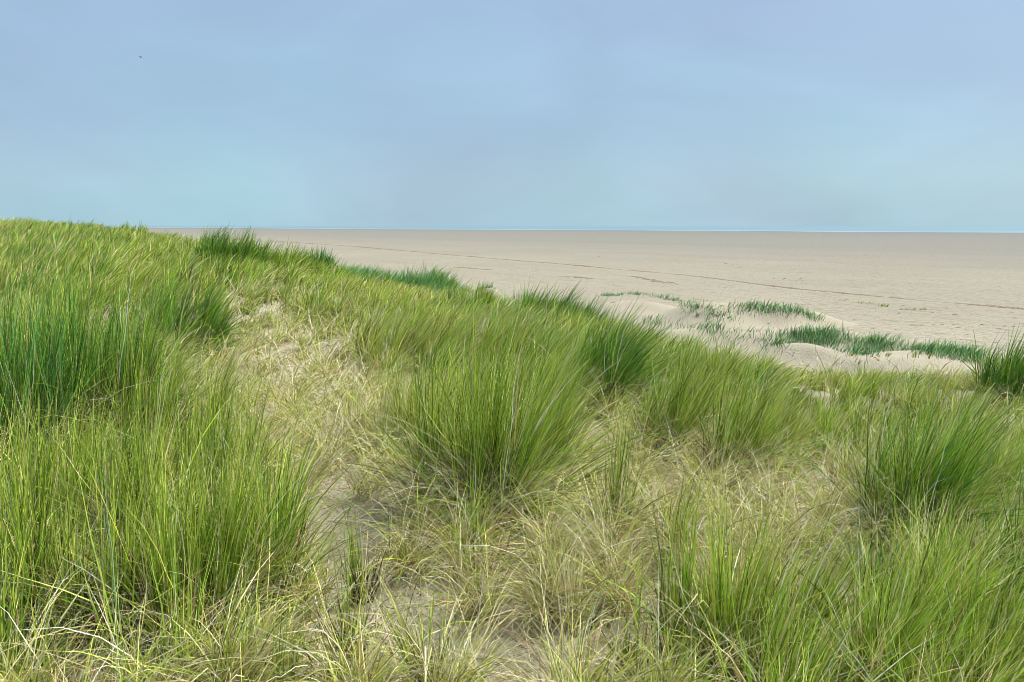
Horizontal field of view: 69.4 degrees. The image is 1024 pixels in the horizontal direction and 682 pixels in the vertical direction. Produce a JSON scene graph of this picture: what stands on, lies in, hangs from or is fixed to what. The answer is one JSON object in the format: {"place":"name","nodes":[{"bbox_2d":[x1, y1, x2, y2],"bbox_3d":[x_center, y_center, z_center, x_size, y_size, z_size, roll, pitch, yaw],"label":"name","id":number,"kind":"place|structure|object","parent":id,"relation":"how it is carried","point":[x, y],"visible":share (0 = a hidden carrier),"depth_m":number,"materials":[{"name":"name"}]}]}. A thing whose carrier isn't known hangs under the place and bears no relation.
{"place":"outdoors","nodes":[
{"label":"outdoors","id":0,"kind":"place"},
{"bbox_2d":[336,259,473,295],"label":"mound grass","id":1,"kind":"structure","parent":0,"point":[426,278],"depth_m":22.07,"materials":[{"name":"green plant"}]},
{"bbox_2d":[469,281,503,292],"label":"mound grass","id":2,"kind":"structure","parent":0,"point":[483,286],"depth_m":31.04,"materials":[{"name":"green plant"}]},
{"bbox_2d":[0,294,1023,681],"bbox_3d":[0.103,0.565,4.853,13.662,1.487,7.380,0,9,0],"label":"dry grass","id":3,"kind":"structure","parent":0,"point":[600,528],"depth_m":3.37,"materials":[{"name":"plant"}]},
{"bbox_2d":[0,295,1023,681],"bbox_3d":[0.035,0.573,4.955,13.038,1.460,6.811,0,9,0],"label":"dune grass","id":4,"kind":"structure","parent":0,"point":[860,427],"depth_m":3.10,"materials":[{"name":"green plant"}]},
{"bbox_2d":[0,244,1023,681],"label":"sand dune","id":5,"kind":"structure","parent":0,"point":[808,352],"depth_m":4.78,"materials":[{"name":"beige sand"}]},
{"bbox_2d":[0,272,129,365],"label":"grass tussock","id":6,"kind":"object","parent":5,"relation":"on","point":[61,317],"depth_m":6.23,"materials":[{"name":"plant"}]},
{"bbox_2d":[0,362,171,576],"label":"grass tussock","id":7,"kind":"object","parent":5,"relation":"on","point":[38,458],"depth_m":3.48,"materials":[{"name":"plant"}]},
{"bbox_2d":[0,494,176,681],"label":"grass tussock","id":8,"kind":"object","parent":5,"relation":"on","point":[3,630],"depth_m":2.51,"materials":[{"name":"grass"}]},
{"bbox_2d":[0,214,190,469],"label":"grass tussock","id":9,"kind":"object","parent":5,"relation":"on","point":[14,368],"depth_m":4.46,"materials":[{"name":"plant"}]},
{"bbox_2d":[0,372,207,641],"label":"grass tussock","id":10,"kind":"object","parent":5,"relation":"on","point":[18,531],"depth_m":2.89,"materials":[{"name":"grass"}]},
{"bbox_2d":[0,358,209,558],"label":"grass tussock","id":11,"kind":"object","parent":5,"relation":"on","point":[83,475],"depth_m":3.68,"materials":[{"name":"grass"}]},
{"bbox_2d":[1,255,252,448],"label":"grass tussock","id":12,"kind":"object","parent":5,"relation":"on","point":[106,349],"depth_m":4.85,"materials":[{"name":"plant"}]},
{"bbox_2d":[0,408,255,655],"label":"grass tussock","id":13,"kind":"object","parent":5,"relation":"on","point":[79,575],"depth_m":2.83,"materials":[{"name":"grass"}]},
{"bbox_2d":[119,220,148,236],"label":"grass tussock","id":14,"kind":"object","parent":5,"relation":"on","point":[142,228],"depth_m":26.81,"materials":[{"name":"green plant"}]},
{"bbox_2d":[40,300,248,459],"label":"grass tussock","id":15,"kind":"object","parent":5,"relation":"on","point":[141,372],"depth_m":4.82,"materials":[{"name":"plant"}]},
{"bbox_2d":[8,334,306,569],"bbox_3d":[-1.637,0.539,3.381,1.300,1.210,1.326,-8,12,-41],"label":"grass tussock","id":16,"kind":"object","parent":5,"relation":"on","point":[154,458],"depth_m":3.44,"materials":[{"name":"grass"}]},
{"bbox_2d":[43,462,303,681],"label":"grass sprig","id":17,"kind":"object","parent":5,"relation":"on","point":[97,613],"depth_m":2.58,"materials":[{"name":"plant"}]},
{"bbox_2d":[96,259,252,360],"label":"grass tussock","id":18,"kind":"object","parent":5,"relation":"on","point":[205,320],"depth_m":8.00,"materials":[{"name":"plant"}]},
{"bbox_2d":[2,403,355,678],"bbox_3d":[-1.237,0.682,2.864,1.456,1.070,1.182,-6,11,-35],"label":"grass tussock","id":19,"kind":"object","parent":5,"relation":"on","point":[162,552],"depth_m":2.82,"materials":[{"name":"grass"}]},
{"bbox_2d":[165,233,206,257],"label":"grass tussock","id":20,"kind":"object","parent":5,"relation":"on","point":[189,246],"depth_m":17.75,"materials":[{"name":"green plant"}]},
{"bbox_2d":[63,521,324,681],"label":"grass tussock","id":21,"kind":"object","parent":5,"relation":"on","point":[189,613],"depth_m":2.44,"materials":[{"name":"grass"}]},
{"bbox_2d":[99,339,326,514],"bbox_3d":[-1.672,0.486,4.193,1.244,1.023,1.127,0,9,0],"label":"grass tussock","id":22,"kind":"object","parent":5,"relation":"on","point":[209,443],"depth_m":4.23,"materials":[{"name":"plant"}]},
{"bbox_2d":[162,340,282,440],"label":"grass tussock","id":23,"kind":"object","parent":5,"relation":"on","point":[221,392],"depth_m":5.24,"materials":[{"name":"plant"}]},
{"bbox_2d":[26,357,426,637],"bbox_3d":[-1.168,0.653,3.066,1.408,1.089,1.188,-8,12,-43],"label":"grass tussock","id":24,"kind":"object","parent":5,"relation":"on","point":[287,518],"depth_m":3.09,"materials":[{"name":"plant"}]},
{"bbox_2d":[180,223,288,270],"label":"grass tussock","id":25,"kind":"object","parent":5,"relation":"on","point":[213,245],"depth_m":15.99,"materials":[{"name":"green plant"}]},
{"bbox_2d":[240,235,313,277],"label":"grass tussock","id":26,"kind":"object","parent":5,"relation":"on","point":[295,258],"depth_m":16.95,"materials":[{"name":"green plant"}]},
{"bbox_2d":[264,237,332,278],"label":"grass tussock","id":27,"kind":"object","parent":5,"relation":"on","point":[318,267],"depth_m":18.81,"materials":[{"name":"green plant"}]},
{"bbox_2d":[216,404,404,572],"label":"grass tussock","id":28,"kind":"object","parent":5,"relation":"on","point":[269,495],"depth_m":3.53,"materials":[{"name":"grass"}]},
{"bbox_2d":[256,594,371,681],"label":"grass tussock","id":29,"kind":"object","parent":5,"relation":"on","point":[282,656],"depth_m":2.43,"materials":[{"name":"plant"}]},
{"bbox_2d":[300,244,341,271],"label":"grass tussock","id":30,"kind":"object","parent":5,"relation":"on","point":[328,259],"depth_m":21.42,"materials":[{"name":"green plant"}]},
{"bbox_2d":[269,524,406,666],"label":"grass sprig","id":31,"kind":"object","parent":5,"relation":"on","point":[348,619],"depth_m":2.72,"materials":[{"name":"plant"}]},
{"bbox_2d":[284,279,396,326],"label":"grass tussock","id":32,"kind":"object","parent":5,"relation":"on","point":[320,298],"depth_m":11.20,"materials":[{"name":"green plant"}]},
{"bbox_2d":[310,358,424,454],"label":"grass tussock","id":33,"kind":"object","parent":5,"relation":"on","point":[359,401],"depth_m":5.39,"materials":[{"name":"plant"}]},
{"bbox_2d":[327,498,410,608],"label":"grass sprig","id":34,"kind":"object","parent":5,"relation":"on","point":[353,578],"depth_m":3.21,"materials":[{"name":"grass"}]},
{"bbox_2d":[334,293,445,372],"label":"grass tussock","id":35,"kind":"object","parent":5,"relation":"on","point":[397,328],"depth_m":8.22,"materials":[{"name":"plant"}]},
{"bbox_2d":[329,340,452,456],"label":"grass tussock","id":36,"kind":"object","parent":5,"relation":"on","point":[409,402],"depth_m":5.20,"materials":[{"name":"plant"}]},
{"bbox_2d":[354,283,436,323],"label":"grass tussock","id":37,"kind":"object","parent":5,"relation":"on","point":[418,307],"depth_m":12.50,"materials":[{"name":"green plant"}]},
{"bbox_2d":[349,548,463,681],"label":"grass sprig","id":38,"kind":"object","parent":5,"relation":"on","point":[402,625],"depth_m":2.48,"materials":[{"name":"grass"}]},
{"bbox_2d":[302,298,602,513],"bbox_3d":[-0.347,0.362,4.172,1.608,1.269,1.323,8,12,41],"label":"grass tussock","id":39,"kind":"object","parent":5,"relation":"on","point":[423,426],"depth_m":4.20,"materials":[{"name":"grass"}]},
{"bbox_2d":[390,294,524,370],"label":"grass tussock","id":40,"kind":"object","parent":5,"relation":"on","point":[462,339],"depth_m":8.31,"materials":[{"name":"plant"}]},
{"bbox_2d":[445,278,504,316],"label":"grass tussock","id":41,"kind":"object","parent":5,"relation":"on","point":[480,292],"depth_m":16.44,"materials":[{"name":"green plant"}]},
{"bbox_2d":[406,446,564,582],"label":"grass tussock","id":42,"kind":"object","parent":5,"relation":"on","point":[476,524],"depth_m":3.46,"materials":[{"name":"plant"}]},
{"bbox_2d":[0,216,998,406],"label":"distant dune grass","id":43,"kind":"structure","parent":5,"relation":"on","point":[133,256],"depth_m":11.88,"materials":[{"name":"green plant"}]},
{"bbox_2d":[421,301,577,444],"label":"grass tussock","id":44,"kind":"object","parent":5,"relation":"on","point":[492,373],"depth_m":5.22,"materials":[{"name":"plant"}]},
{"bbox_2d":[0,219,1016,401],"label":"distant dry grass","id":45,"kind":"structure","parent":5,"relation":"on","point":[284,337],"depth_m":9.86,"materials":[{"name":"plant"}]},
{"bbox_2d":[334,285,702,548],"bbox_3d":[-0.006,0.295,3.916,1.949,1.463,1.908,0,9,0],"label":"grass tussock","id":46,"kind":"object","parent":5,"relation":"on","point":[499,441],"depth_m":3.83,"materials":[{"name":"grass"}]},
{"bbox_2d":[462,298,581,376],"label":"grass tussock","id":47,"kind":"object","parent":5,"relation":"on","point":[540,326],"depth_m":8.24,"materials":[{"name":"plant"}]},
{"bbox_2d":[488,278,589,316],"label":"grass tussock","id":48,"kind":"object","parent":5,"relation":"on","point":[543,302],"depth_m":14.54,"materials":[{"name":"green plant"}]},
{"bbox_2d":[499,519,618,635],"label":"grass tussock","id":49,"kind":"object","parent":5,"relation":"on","point":[565,593],"depth_m":2.99,"materials":[{"name":"plant"}]},
{"bbox_2d":[496,324,630,421],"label":"grass tussock","id":50,"kind":"object","parent":5,"relation":"on","point":[563,364],"depth_m":6.55,"materials":[{"name":"plant"}]},
{"bbox_2d":[541,292,614,322],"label":"grass tussock","id":51,"kind":"object","parent":5,"relation":"on","point":[572,305],"depth_m":13.72,"materials":[{"name":"green plant"}]},
{"bbox_2d":[487,327,686,507],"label":"grass tussock","id":52,"kind":"object","parent":5,"relation":"on","point":[562,414],"depth_m":4.28,"materials":[{"name":"grass"}]},
{"bbox_2d":[526,289,701,416],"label":"grass tussock","id":53,"kind":"object","parent":5,"relation":"on","point":[614,349],"depth_m":6.86,"materials":[{"name":"plant"}]},
{"bbox_2d":[540,398,704,546],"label":"grass sprig","id":54,"kind":"object","parent":5,"relation":"on","point":[617,470],"depth_m":3.77,"materials":[{"name":"grass"}]},
{"bbox_2d":[592,537,657,681],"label":"grass sprig","id":55,"kind":"object","parent":5,"relation":"on","point":[624,650],"depth_m":2.68,"materials":[{"name":"plant"}]},
{"bbox_2d":[601,291,697,308],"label":"mound grass","id":56,"kind":"structure","parent":5,"relation":"on","point":[637,292],"depth_m":41.98,"materials":[{"name":"green plant"}]},
{"bbox_2d":[595,332,746,466],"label":"grass tussock","id":57,"kind":"object","parent":5,"relation":"on","point":[676,405],"depth_m":5.32,"materials":[{"name":"grass"}]},
{"bbox_2d":[538,465,835,681],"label":"grass tussock","id":58,"kind":"object","parent":5,"relation":"on","point":[718,606],"depth_m":2.59,"materials":[{"name":"grass"}]},
{"bbox_2d":[623,446,764,570],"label":"grass sprig","id":59,"kind":"object","parent":5,"relation":"on","point":[676,510],"depth_m":3.50,"materials":[{"name":"plant"}]},
{"bbox_2d":[597,453,810,679],"bbox_3d":[0.713,0.816,2.757,0.807,0.821,0.894,4,10,24],"label":"grass tussock","id":60,"kind":"object","parent":5,"relation":"on","point":[684,583],"depth_m":2.72,"materials":[{"name":"grass"}]},
{"bbox_2d":[659,329,751,391],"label":"grass tussock","id":61,"kind":"object","parent":5,"relation":"on","point":[720,358],"depth_m":7.91,"materials":[{"name":"plant"}]},
{"bbox_2d":[643,314,795,355],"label":"mound grass","id":62,"kind":"structure","parent":5,"relation":"on","point":[718,326],"depth_m":24.38,"materials":[{"name":"green plant"}]},
{"bbox_2d":[673,339,855,496],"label":"grass tussock","id":63,"kind":"object","parent":5,"relation":"on","point":[740,435],"depth_m":4.93,"materials":[{"name":"grass"}]},
{"bbox_2d":[711,372,842,459],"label":"grass tussock","id":64,"kind":"object","parent":5,"relation":"on","point":[798,421],"depth_m":5.75,"materials":[{"name":"plant"}]},
{"bbox_2d":[641,470,933,676],"bbox_3d":[0.991,0.847,2.821,0.759,0.720,1.068,-8,12,-43],"label":"grass tussock","id":65,"kind":"object","parent":5,"relation":"on","point":[824,572],"depth_m":2.72,"materials":[{"name":"plant"}]},
{"bbox_2d":[650,496,972,681],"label":"grass tussock","id":66,"kind":"object","parent":5,"relation":"on","point":[776,625],"depth_m":2.26,"materials":[{"name":"plant"}]},
{"bbox_2d":[817,411,932,500],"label":"grass tussock","id":67,"kind":"object","parent":5,"relation":"on","point":[873,461],"depth_m":4.64,"materials":[{"name":"plant"}]},
{"bbox_2d":[745,506,1023,681],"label":"grass tussock","id":68,"kind":"object","parent":5,"relation":"on","point":[920,607],"depth_m":2.34,"materials":[{"name":"plant"}]},
{"bbox_2d":[778,538,992,681],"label":"grass tussock","id":69,"kind":"object","parent":5,"relation":"on","point":[806,615],"depth_m":2.57,"materials":[{"name":"plant"}]},
{"bbox_2d":[775,354,1023,561],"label":"grass tussock","id":70,"kind":"object","parent":5,"relation":"on","point":[955,478],"depth_m":3.63,"materials":[{"name":"grass"}]},
{"bbox_2d":[827,487,1023,664],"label":"grass tussock","id":71,"kind":"object","parent":5,"relation":"on","point":[1007,609],"depth_m":2.71,"materials":[{"name":"plant"}]},
{"bbox_2d":[831,524,1023,681],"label":"grass tussock","id":72,"kind":"object","parent":5,"relation":"on","point":[1010,623],"depth_m":2.38,"materials":[{"name":"plant"}]},
{"bbox_2d":[880,439,1023,622],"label":"grass tussock","id":73,"kind":"object","parent":5,"relation":"on","point":[1012,545],"depth_m":3.13,"materials":[{"name":"plant"}]},
{"bbox_2d":[891,360,1023,428],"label":"grass tussock","id":74,"kind":"object","parent":5,"relation":"on","point":[934,384],"depth_m":6.98,"materials":[{"name":"plant"}]},
{"bbox_2d":[906,396,1023,517],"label":"grass tussock","id":75,"kind":"object","parent":5,"relation":"on","point":[1011,469],"depth_m":4.55,"materials":[{"name":"plant"}]},
{"bbox_2d":[952,324,1023,408],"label":"grass tussock","id":76,"kind":"object","parent":5,"relation":"on","point":[1010,375],"depth_m":8.28,"materials":[{"name":"plant"}]},
{"bbox_2d":[0,0,1023,225],"label":"sky","id":77,"kind":"structure","parent":0,"point":[231,112],"materials":[{"name":"blue"}]},
{"bbox_2d":[105,227,1023,353],"bbox_3d":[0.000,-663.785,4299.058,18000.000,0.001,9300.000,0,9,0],"label":"beach","id":78,"kind":"structure","parent":0,"point":[953,268],"depth_m":74.13,"materials":[{"name":"beige sand"}]},
{"bbox_2d":[390,229,882,232],"bbox_3d":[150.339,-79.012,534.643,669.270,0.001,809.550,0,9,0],"label":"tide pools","id":79,"kind":"object","parent":78,"relation":"on","point":[619,232],"visible":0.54,"depth_m":555.07,"materials":[{"name":"liquid"}]},
{"bbox_2d":[276,241,1023,309],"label":"wrack line","id":80,"kind":"object","parent":78,"relation":"on","point":[713,278],"visible":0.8,"depth_m":51.98,"materials":[{"name":"brown plant"}]},
{"bbox_2d":[630,276,678,284],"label":"wrack patch","id":81,"kind":"object","parent":78,"relation":"on","point":[657,281],"visible":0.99,"depth_m":54.90,"materials":[{"name":"brown plant"}]},
{"bbox_2d":[107,226,1023,232],"bbox_3d":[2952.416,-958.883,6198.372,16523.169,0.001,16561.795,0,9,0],"label":"sea","id":82,"kind":"structure","parent":0,"point":[994,229],"depth_m":1239.40,"materials":[{"name":"liquid"}]},
{"bbox_2d":[681,299,739,325],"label":"mound grass","id":83,"kind":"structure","parent":0,"point":[708,305],"depth_m":29.65,"materials":[{"name":"green plant"}]},
{"bbox_2d":[719,299,825,322],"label":"mound grass","id":84,"kind":"structure","parent":0,"point":[752,303],"depth_m":30.20,"materials":[{"name":"green plant"}]},
{"bbox_2d":[833,341,883,357],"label":"mound grass","id":85,"kind":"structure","parent":0,"point":[865,351],"depth_m":19.99,"materials":[{"name":"green plant"}]},
{"bbox_2d":[849,301,889,306],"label":"mound grass","id":86,"kind":"structure","parent":0,"point":[877,304],"depth_m":37.77,"materials":[{"name":"green plant"}]},
{"bbox_2d":[825,343,921,372],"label":"mound grass","id":87,"kind":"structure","parent":0,"point":[866,359],"depth_m":19.50,"materials":[{"name":"green plant"}]},
{"bbox_2d":[757,320,1004,365],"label":"mound grass","id":88,"kind":"structure","parent":0,"point":[948,349],"depth_m":22.15,"materials":[{"name":"green plant"}]}
]}

